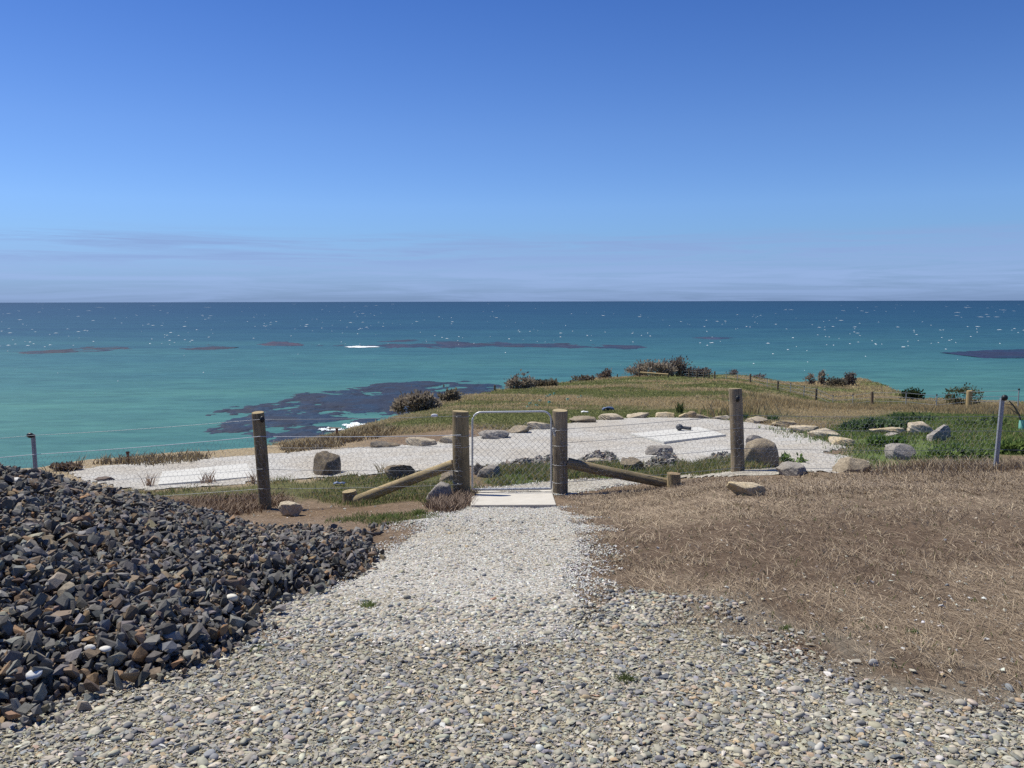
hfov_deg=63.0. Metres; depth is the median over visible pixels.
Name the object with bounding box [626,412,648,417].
boulder
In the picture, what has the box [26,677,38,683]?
crushed stone
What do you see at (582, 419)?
boulder
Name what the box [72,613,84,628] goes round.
crushed stone
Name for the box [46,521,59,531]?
crushed stone
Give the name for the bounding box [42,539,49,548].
crushed stone
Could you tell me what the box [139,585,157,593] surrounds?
crushed stone
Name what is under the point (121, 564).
crushed stone
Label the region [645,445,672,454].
boulder
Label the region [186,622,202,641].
crushed stone
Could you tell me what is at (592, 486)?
gravel track
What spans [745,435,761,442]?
boulder
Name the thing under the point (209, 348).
kelp bed
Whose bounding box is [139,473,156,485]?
dry weed
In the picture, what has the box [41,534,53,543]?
crushed stone
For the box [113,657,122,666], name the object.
crushed stone
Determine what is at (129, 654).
crushed stone
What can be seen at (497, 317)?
whitecaps
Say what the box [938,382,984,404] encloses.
shrub
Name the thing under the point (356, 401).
kelp bed
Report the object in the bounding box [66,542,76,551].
crushed stone
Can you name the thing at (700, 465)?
island grass
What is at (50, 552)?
crushed stone
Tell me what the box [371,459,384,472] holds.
dry weed
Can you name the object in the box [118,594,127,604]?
crushed stone
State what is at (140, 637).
crushed stone
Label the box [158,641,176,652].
loose stone
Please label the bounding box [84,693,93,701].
crushed stone
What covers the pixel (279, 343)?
kelp bed
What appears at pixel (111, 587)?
crushed stone
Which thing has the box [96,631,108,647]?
crushed stone
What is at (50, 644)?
crushed stone
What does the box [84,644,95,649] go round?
loose stone
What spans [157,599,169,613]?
crushed stone
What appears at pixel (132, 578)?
crushed stone
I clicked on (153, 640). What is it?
crushed stone
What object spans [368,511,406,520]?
grass tuft
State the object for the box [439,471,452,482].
boulder
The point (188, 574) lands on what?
crushed stone
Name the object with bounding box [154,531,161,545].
crushed stone
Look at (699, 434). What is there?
concrete pad
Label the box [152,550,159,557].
crushed stone
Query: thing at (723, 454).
crushed stone pile
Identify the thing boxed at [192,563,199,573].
crushed stone
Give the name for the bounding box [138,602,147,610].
crushed stone
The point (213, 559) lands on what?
crushed stone
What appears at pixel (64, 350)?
kelp bed
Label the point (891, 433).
boulder
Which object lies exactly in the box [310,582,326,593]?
crushed stone
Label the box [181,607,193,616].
crushed stone
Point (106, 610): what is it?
crushed stone
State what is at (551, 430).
gate
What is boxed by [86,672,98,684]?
crushed stone
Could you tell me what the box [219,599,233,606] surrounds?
crushed stone
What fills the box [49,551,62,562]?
crushed stone
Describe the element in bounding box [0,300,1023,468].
sea
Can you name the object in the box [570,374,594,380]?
shrub
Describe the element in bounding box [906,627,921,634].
grass tuft
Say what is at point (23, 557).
crushed stone
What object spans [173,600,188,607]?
crushed stone
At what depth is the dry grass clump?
10.52 m
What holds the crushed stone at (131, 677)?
on the crushed rock heap
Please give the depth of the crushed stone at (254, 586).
4.91 m
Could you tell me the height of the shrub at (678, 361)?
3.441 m
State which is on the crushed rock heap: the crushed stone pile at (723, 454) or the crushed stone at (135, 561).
the crushed stone at (135, 561)
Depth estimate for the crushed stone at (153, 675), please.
3.71 m
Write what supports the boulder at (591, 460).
on the ground at (906, 573)
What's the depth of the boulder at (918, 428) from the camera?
18.61 m
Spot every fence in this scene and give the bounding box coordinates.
[0,410,469,508]
[494,374,617,390]
[552,388,1023,493]
[680,370,1019,407]
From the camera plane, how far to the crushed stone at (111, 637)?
3.90 m
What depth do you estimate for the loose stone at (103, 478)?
14.44 m
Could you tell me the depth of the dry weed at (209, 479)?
14.34 m
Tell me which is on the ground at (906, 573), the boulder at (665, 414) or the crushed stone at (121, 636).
the boulder at (665, 414)
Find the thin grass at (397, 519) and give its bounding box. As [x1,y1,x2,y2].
[324,509,448,526]
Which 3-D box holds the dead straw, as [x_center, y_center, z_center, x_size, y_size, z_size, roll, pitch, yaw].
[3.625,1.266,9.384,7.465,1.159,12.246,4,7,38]
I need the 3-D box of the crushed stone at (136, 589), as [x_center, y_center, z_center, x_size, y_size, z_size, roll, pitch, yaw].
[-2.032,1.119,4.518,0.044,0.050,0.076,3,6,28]
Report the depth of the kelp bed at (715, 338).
814.25 m
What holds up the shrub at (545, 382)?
on the ground at (906, 573)
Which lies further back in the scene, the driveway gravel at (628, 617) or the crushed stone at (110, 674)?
the driveway gravel at (628, 617)
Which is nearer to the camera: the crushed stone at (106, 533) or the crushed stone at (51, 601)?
the crushed stone at (51, 601)
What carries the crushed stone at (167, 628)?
on the crushed rock heap
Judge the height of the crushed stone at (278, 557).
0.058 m
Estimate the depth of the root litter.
10.35 m
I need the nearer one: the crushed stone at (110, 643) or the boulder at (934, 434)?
the crushed stone at (110, 643)
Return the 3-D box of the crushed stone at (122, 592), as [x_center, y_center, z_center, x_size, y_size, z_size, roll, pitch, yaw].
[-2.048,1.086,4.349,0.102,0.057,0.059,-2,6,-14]
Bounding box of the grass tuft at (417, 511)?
[409,507,427,515]
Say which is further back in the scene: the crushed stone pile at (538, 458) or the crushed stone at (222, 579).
the crushed stone pile at (538, 458)
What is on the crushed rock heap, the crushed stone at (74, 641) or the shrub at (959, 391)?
the crushed stone at (74, 641)
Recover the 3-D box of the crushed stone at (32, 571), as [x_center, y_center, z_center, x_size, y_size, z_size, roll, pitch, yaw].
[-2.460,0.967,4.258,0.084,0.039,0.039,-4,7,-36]
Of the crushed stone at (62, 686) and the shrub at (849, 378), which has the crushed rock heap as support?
the crushed stone at (62, 686)
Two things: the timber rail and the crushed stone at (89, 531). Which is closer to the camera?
the crushed stone at (89, 531)
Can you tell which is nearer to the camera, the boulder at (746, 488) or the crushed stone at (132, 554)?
the crushed stone at (132, 554)
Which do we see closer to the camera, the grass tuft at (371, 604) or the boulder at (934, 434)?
the grass tuft at (371, 604)
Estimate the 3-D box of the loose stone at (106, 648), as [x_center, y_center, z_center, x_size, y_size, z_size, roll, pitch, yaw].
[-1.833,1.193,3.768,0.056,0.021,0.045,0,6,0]
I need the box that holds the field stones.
[595,510,1023,712]
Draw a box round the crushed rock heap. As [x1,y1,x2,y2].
[0,463,389,748]
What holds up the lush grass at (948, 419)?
on the ground at (906, 573)
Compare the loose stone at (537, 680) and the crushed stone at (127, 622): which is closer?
the loose stone at (537, 680)
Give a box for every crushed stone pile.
[492,454,552,465]
[578,449,618,463]
[643,448,679,468]
[703,451,730,461]
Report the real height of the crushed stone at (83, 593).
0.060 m
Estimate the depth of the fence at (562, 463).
12.05 m
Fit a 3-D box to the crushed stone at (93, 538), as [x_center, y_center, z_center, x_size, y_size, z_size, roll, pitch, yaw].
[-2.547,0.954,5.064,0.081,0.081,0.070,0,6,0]
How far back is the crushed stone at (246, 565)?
5.27 m
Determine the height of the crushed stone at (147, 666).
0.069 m
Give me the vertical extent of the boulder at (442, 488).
0.345 m
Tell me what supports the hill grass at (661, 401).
on the ground at (906, 573)
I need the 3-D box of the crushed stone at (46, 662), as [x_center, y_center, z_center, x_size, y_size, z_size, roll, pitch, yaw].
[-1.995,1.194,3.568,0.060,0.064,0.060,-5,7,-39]
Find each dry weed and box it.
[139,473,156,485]
[197,469,217,483]
[245,471,256,482]
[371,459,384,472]
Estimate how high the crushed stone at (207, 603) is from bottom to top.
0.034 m
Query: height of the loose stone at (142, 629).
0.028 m
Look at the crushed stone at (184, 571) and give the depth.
4.83 m
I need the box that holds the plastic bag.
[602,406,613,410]
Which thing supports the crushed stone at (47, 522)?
on the crushed rock heap
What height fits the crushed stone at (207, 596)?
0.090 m
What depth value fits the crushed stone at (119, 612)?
4.12 m
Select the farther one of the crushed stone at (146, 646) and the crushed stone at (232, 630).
the crushed stone at (232, 630)
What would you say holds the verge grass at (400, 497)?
on the ground at (906, 573)
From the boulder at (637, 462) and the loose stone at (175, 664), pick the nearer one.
the loose stone at (175, 664)
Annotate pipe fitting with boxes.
[676,424,690,429]
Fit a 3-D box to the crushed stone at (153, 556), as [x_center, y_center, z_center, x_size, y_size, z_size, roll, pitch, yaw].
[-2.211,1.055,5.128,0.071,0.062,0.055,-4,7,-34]
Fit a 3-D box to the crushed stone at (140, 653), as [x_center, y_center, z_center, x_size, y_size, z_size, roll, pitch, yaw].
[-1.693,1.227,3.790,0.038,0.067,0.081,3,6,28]
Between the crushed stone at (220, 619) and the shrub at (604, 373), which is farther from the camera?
the shrub at (604, 373)
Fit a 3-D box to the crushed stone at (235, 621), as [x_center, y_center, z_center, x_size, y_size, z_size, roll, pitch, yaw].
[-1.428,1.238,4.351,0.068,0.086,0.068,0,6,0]
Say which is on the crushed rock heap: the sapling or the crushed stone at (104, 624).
the crushed stone at (104, 624)
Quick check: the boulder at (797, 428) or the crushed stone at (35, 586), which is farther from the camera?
the boulder at (797, 428)
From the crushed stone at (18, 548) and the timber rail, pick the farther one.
the timber rail
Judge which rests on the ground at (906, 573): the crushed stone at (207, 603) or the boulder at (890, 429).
the boulder at (890, 429)
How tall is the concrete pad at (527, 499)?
0.399 m
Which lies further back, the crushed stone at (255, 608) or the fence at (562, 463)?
the fence at (562, 463)
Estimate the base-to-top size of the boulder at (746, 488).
0.226 m
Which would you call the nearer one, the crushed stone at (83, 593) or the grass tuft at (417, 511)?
the crushed stone at (83, 593)
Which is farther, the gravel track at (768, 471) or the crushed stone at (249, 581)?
the gravel track at (768, 471)
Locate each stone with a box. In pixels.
[5,711,21,719]
[14,545,28,557]
[18,556,29,563]
[20,569,37,575]
[21,524,32,532]
[22,536,33,540]
[22,607,41,620]
[23,601,32,607]
[24,630,39,653]
[25,539,37,549]
[25,670,42,679]
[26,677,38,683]
[29,532,44,536]
[29,582,43,595]
[30,555,41,563]
[31,592,47,607]
[31,650,44,660]
[31,667,53,678]
[31,700,43,705]
[31,704,42,715]
[33,682,47,700]
[38,573,46,581]
[39,658,52,667]
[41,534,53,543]
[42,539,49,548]
[43,595,57,608]
[43,608,57,612]
[44,519,50,529]
[44,615,62,628]
[45,638,54,649]
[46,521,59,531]
[47,549,56,555]
[47,572,66,589]
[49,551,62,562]
[49,664,69,675]
[50,539,57,550]
[51,610,71,619]
[53,524,60,534]
[54,655,72,661]
[55,567,72,579]
[55,594,70,610]
[56,561,70,567]
[57,581,74,596]
[57,681,72,689]
[58,532,74,542]
[60,625,74,633]
[60,675,70,683]
[63,592,74,600]
[64,560,73,568]
[64,648,81,661]
[64,664,79,678]
[65,538,78,549]
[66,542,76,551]
[67,601,76,609]
[68,632,84,645]
[72,561,80,572]
[72,590,93,600]
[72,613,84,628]
[74,534,87,541]
[75,584,94,593]
[76,595,87,608]
[76,701,91,711]
[79,668,90,679]
[81,658,92,671]
[83,610,89,622]
[83,679,99,691]
[84,526,96,534]
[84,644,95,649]
[84,648,100,660]
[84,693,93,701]
[85,572,96,577]
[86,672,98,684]
[87,534,100,544]
[90,608,112,617]
[90,610,102,618]
[91,619,110,634]
[93,627,105,632]
[94,476,114,480]
[94,574,106,582]
[94,656,106,661]
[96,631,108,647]
[97,551,106,560]
[99,637,115,649]
[99,645,111,651]
[100,531,110,535]
[102,572,113,578]
[102,580,110,588]
[102,591,115,597]
[106,597,122,609]
[106,652,127,666]
[107,563,116,571]
[107,584,120,590]
[107,667,113,685]
[108,631,119,640]
[112,588,128,596]
[113,558,130,563]
[113,609,121,623]
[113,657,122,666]
[114,632,124,641]
[114,639,128,652]
[114,671,122,689]
[116,525,128,533]
[116,573,129,578]
[117,621,135,628]
[117,622,120,630]
[118,560,129,566]
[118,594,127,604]
[119,672,140,682]
[120,605,129,613]
[120,624,134,632]
[121,627,129,640]
[123,605,138,620]
[125,651,133,658]
[127,631,137,637]
[127,637,137,645]
[128,551,136,558]
[129,540,133,549]
[129,575,139,584]
[130,585,140,594]
[131,558,139,565]
[132,646,147,661]
[133,671,150,687]
[134,631,145,644]
[135,527,141,535]
[135,626,144,631]
[137,607,148,617]
[137,642,154,651]
[138,591,153,597]
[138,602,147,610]
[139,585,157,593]
[140,615,145,621]
[143,661,152,670]
[144,634,159,644]
[145,632,153,638]
[145,650,162,663]
[146,552,157,559]
[149,667,160,679]
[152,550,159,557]
[152,573,168,583]
[153,623,176,633]
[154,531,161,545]
[155,548,166,554]
[155,597,177,603]
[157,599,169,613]
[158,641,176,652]
[161,571,173,578]
[161,631,182,641]
[164,610,179,623]
[168,544,180,550]
[170,550,183,558]
[171,658,182,667]
[173,567,188,577]
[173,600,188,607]
[180,558,191,564]
[181,596,188,603]
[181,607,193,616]
[181,649,196,660]
[182,643,190,649]
[183,659,198,666]
[184,567,191,577]
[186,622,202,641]
[191,649,200,659]
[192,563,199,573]
[192,587,205,596]
[194,552,204,561]
[194,606,206,612]
[199,601,212,606]
[201,626,209,637]
[202,612,209,623]
[205,585,213,592]
[205,589,209,600]
[207,627,219,639]
[209,554,218,563]
[212,647,220,658]
[213,582,217,592]
[213,616,224,622]
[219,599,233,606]
[220,576,226,590]
[220,595,226,605]
[220,624,228,634]
[221,640,231,654]
[223,554,231,564]
[225,580,238,588]
[227,554,238,562]
[227,594,237,601]
[228,627,236,633]
[229,614,245,627]
[236,584,249,594]
[243,620,259,630]
[244,561,250,568]
[245,578,257,587]
[246,603,260,618]
[250,581,259,590]
[261,572,272,578]
[267,574,273,584]
[268,573,279,581]
[270,600,276,608]
[272,555,280,560]
[272,558,285,569]
[274,604,285,611]
[286,555,294,566]
[303,564,312,574]
[309,568,318,573]
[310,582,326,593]
[533,678,543,682]
[656,673,668,679]
[687,411,696,416]
[787,685,803,692]
[845,698,862,705]
[868,659,878,665]
[953,699,966,705]
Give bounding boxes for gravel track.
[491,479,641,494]
[681,467,811,477]
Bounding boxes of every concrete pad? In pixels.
[158,463,252,484]
[471,492,555,507]
[475,490,551,492]
[630,427,725,443]
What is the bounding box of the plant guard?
[1018,420,1023,429]
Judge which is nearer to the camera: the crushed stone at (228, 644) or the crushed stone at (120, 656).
the crushed stone at (120, 656)
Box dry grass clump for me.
[420,487,480,512]
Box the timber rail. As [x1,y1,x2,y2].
[638,371,668,376]
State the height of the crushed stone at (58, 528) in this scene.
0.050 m
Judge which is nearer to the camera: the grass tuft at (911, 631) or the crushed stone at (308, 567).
the grass tuft at (911, 631)
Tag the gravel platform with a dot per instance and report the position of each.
(404, 451)
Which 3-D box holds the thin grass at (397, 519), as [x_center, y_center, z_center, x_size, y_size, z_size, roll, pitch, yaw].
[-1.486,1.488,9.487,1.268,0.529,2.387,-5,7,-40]
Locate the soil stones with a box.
[237,505,420,611]
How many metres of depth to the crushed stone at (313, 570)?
5.43 m
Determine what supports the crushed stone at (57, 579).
on the crushed rock heap
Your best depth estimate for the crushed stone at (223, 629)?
4.15 m
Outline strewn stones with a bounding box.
[338,519,388,542]
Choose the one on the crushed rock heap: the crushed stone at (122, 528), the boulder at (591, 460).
the crushed stone at (122, 528)
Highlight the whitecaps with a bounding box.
[8,305,1018,393]
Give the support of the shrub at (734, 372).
on the ground at (906, 573)
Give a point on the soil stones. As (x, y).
(321, 518)
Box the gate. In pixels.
[471,410,555,490]
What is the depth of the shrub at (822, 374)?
111.38 m
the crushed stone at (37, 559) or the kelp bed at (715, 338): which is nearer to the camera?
the crushed stone at (37, 559)
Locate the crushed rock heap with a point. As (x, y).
(40, 497)
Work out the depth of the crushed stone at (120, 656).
3.73 m
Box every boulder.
[278,501,302,516]
[313,451,340,474]
[370,441,400,446]
[384,465,414,478]
[405,437,436,445]
[427,482,451,500]
[439,434,451,442]
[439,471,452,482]
[473,463,483,474]
[477,465,499,477]
[478,430,508,438]
[508,425,529,432]
[527,421,549,428]
[569,416,595,421]
[587,458,610,463]
[598,413,623,419]
[620,457,643,470]
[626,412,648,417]
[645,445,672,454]
[655,412,674,417]
[679,413,688,417]
[689,414,709,418]
[713,415,729,419]
[726,481,765,495]
[744,438,778,467]
[745,416,767,422]
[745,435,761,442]
[770,421,795,426]
[776,461,805,475]
[788,425,818,432]
[807,428,840,437]
[828,436,854,445]
[832,457,871,472]
[869,427,904,433]
[884,432,897,435]
[884,443,915,459]
[907,421,933,434]
[926,425,950,440]
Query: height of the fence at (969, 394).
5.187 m
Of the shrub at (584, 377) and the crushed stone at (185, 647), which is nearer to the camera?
the crushed stone at (185, 647)
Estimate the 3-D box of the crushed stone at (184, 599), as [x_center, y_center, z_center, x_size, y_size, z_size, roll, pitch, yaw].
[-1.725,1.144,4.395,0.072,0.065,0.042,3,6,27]
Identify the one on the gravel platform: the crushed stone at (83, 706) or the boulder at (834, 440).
the boulder at (834, 440)
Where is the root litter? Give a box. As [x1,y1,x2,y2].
[174,495,444,660]
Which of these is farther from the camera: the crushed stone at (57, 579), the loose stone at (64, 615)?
the crushed stone at (57, 579)
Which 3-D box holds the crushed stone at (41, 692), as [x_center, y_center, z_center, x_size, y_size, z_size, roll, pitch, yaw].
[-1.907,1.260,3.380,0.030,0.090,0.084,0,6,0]
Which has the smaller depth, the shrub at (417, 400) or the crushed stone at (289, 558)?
the crushed stone at (289, 558)
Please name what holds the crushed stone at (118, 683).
on the crushed rock heap
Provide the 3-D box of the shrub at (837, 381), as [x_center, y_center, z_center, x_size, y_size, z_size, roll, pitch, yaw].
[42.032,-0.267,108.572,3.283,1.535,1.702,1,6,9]
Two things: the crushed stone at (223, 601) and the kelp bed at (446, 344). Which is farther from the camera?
the kelp bed at (446, 344)
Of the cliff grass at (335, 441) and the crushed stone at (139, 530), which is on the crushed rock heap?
the crushed stone at (139, 530)
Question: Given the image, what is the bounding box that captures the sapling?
[1004,401,1020,419]
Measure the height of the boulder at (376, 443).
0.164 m
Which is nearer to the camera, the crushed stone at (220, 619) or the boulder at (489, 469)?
the crushed stone at (220, 619)
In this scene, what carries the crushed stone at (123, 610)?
on the crushed rock heap
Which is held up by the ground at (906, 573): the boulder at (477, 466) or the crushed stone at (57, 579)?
the boulder at (477, 466)
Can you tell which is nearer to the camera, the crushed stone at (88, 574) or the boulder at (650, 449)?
the crushed stone at (88, 574)
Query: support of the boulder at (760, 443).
on the ground at (906, 573)
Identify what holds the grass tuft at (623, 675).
on the gravel driveway
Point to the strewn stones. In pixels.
(370, 534)
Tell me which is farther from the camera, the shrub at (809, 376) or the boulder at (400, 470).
the shrub at (809, 376)
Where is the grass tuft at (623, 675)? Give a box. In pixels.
[614,669,642,684]
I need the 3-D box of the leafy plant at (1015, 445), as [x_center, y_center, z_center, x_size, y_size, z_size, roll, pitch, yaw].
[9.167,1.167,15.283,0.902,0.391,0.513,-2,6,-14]
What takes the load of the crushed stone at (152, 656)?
on the crushed rock heap
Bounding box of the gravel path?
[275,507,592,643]
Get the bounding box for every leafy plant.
[779,451,807,462]
[834,417,908,431]
[865,433,907,446]
[886,412,937,420]
[922,442,994,458]
[952,417,1009,426]
[989,438,1023,453]
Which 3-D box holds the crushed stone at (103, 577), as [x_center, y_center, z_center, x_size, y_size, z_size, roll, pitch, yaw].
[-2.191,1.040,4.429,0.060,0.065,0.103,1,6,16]
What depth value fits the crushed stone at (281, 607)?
4.69 m
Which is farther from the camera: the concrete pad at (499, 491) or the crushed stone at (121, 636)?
the concrete pad at (499, 491)
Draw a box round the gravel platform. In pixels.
[69,417,868,489]
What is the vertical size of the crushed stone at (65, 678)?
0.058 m
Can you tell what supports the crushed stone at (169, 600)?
on the crushed rock heap
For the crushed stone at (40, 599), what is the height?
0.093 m
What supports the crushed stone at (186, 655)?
on the crushed rock heap
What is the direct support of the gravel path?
on the ground at (906, 573)
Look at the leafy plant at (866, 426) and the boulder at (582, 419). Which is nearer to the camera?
the leafy plant at (866, 426)
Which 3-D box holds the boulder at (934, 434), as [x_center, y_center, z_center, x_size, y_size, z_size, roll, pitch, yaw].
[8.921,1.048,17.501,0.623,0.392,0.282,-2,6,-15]
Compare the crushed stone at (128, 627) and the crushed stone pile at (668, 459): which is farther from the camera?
the crushed stone pile at (668, 459)
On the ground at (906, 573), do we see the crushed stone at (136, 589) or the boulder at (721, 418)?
the boulder at (721, 418)
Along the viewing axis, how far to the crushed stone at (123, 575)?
4.55 m
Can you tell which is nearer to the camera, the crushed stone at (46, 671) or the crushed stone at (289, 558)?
the crushed stone at (46, 671)
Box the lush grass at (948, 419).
[758,411,1023,467]
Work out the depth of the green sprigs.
5.69 m
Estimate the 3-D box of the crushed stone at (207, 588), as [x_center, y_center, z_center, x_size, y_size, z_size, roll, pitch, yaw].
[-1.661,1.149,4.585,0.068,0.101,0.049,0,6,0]
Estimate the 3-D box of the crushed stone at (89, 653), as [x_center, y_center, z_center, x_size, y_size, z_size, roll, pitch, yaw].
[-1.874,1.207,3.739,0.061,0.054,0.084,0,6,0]
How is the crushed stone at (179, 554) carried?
on the crushed rock heap
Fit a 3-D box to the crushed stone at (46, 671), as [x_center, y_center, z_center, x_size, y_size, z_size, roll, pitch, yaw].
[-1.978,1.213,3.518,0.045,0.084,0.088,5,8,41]
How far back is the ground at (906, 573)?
6.16 m
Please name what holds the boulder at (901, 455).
on the ground at (906, 573)
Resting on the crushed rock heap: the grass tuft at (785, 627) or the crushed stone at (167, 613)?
the crushed stone at (167, 613)
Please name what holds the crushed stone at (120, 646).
on the crushed rock heap
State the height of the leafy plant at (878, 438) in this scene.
0.402 m
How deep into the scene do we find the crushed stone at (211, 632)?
4.12 m
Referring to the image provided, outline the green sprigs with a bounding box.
[562,471,1023,714]
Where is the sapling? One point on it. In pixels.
(1016, 411)
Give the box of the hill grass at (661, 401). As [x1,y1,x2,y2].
[267,374,1023,444]
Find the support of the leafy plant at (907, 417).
on the ground at (906, 573)
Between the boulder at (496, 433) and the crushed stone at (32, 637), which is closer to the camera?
the crushed stone at (32, 637)
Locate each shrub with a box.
[49,460,82,470]
[389,385,445,413]
[437,384,463,401]
[504,369,536,388]
[534,378,559,386]
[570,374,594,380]
[595,368,611,378]
[622,358,676,376]
[661,355,693,376]
[683,366,712,376]
[729,369,736,374]
[753,373,766,378]
[803,373,816,383]
[817,369,828,384]
[825,376,848,386]
[842,371,856,384]
[897,387,925,399]
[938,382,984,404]
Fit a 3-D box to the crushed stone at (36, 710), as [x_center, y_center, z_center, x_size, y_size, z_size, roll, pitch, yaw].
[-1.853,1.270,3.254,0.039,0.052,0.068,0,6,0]
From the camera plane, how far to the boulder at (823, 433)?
18.16 m
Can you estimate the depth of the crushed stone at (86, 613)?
4.00 m
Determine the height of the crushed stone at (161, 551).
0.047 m
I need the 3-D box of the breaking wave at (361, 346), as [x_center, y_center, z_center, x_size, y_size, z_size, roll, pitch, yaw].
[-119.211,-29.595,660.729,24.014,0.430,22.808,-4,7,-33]
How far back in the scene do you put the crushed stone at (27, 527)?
4.88 m
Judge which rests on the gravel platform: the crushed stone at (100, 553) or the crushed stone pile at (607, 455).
the crushed stone pile at (607, 455)
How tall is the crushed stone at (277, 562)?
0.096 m
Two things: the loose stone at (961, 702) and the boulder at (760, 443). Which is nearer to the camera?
the loose stone at (961, 702)
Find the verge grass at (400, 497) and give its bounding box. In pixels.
[126,468,479,507]
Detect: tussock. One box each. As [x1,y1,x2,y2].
[675,401,684,412]
[767,414,780,420]
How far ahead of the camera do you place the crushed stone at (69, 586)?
4.21 m
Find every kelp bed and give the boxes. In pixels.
[20,347,128,353]
[179,345,235,349]
[204,381,503,441]
[256,341,302,345]
[317,339,646,348]
[695,337,728,339]
[943,349,1023,357]
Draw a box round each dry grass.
[698,389,1023,417]
[835,454,1023,478]
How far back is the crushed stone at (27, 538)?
4.68 m
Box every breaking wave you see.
[318,427,343,430]
[342,422,365,427]
[347,346,377,347]
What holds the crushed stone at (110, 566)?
on the crushed rock heap
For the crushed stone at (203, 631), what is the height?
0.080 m
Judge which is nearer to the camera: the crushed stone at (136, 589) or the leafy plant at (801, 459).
the crushed stone at (136, 589)
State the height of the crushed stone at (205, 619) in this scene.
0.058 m
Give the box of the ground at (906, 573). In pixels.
[0,375,1023,733]
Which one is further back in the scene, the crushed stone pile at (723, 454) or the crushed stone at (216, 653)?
the crushed stone pile at (723, 454)
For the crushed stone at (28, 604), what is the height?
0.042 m
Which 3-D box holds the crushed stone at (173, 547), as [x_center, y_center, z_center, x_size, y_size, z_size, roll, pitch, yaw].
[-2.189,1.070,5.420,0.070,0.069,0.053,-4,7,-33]
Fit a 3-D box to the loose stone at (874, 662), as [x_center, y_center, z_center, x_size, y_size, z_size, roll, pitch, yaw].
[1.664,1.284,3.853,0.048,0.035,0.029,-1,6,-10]
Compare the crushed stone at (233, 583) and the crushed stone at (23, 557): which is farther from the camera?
the crushed stone at (233, 583)
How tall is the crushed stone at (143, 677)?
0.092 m
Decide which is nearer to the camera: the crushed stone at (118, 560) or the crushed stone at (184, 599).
the crushed stone at (184, 599)
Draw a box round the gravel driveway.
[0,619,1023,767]
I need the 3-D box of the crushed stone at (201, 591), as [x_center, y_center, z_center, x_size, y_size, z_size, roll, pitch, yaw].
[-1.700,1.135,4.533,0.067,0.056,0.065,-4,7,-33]
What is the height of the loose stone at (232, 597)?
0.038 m
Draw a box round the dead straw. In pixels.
[543,468,1023,725]
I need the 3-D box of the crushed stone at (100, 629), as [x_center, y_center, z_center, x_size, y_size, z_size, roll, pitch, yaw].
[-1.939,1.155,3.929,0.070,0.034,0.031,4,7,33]
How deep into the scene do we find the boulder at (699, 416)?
22.51 m
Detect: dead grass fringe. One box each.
[553,474,789,504]
[753,468,1023,498]
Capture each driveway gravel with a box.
[244,586,766,629]
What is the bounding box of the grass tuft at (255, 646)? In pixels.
[247,645,266,652]
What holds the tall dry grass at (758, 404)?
on the ground at (906, 573)
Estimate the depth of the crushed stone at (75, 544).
4.89 m
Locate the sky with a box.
[0,0,1023,302]
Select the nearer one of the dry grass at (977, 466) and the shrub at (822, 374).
the dry grass at (977, 466)
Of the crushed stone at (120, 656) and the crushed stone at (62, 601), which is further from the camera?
the crushed stone at (62, 601)
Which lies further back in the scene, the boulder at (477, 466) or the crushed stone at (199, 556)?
the boulder at (477, 466)
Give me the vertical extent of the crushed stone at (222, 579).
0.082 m
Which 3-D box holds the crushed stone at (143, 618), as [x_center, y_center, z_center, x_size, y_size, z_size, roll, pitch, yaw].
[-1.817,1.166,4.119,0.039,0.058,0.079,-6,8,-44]
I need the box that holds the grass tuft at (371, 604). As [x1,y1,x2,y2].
[357,598,380,607]
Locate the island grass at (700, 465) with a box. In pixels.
[474,454,782,487]
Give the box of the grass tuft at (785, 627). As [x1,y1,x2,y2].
[778,624,792,629]
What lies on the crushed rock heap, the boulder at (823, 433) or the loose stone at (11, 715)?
the loose stone at (11, 715)
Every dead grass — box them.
[172,488,297,514]
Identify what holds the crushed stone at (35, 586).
on the crushed rock heap
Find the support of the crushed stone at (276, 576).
on the crushed rock heap
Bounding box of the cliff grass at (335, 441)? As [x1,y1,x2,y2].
[40,422,408,473]
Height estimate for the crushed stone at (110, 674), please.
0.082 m
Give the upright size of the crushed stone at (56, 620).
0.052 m
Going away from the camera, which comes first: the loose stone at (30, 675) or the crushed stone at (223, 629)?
the loose stone at (30, 675)
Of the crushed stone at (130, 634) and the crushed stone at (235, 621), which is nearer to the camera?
the crushed stone at (130, 634)

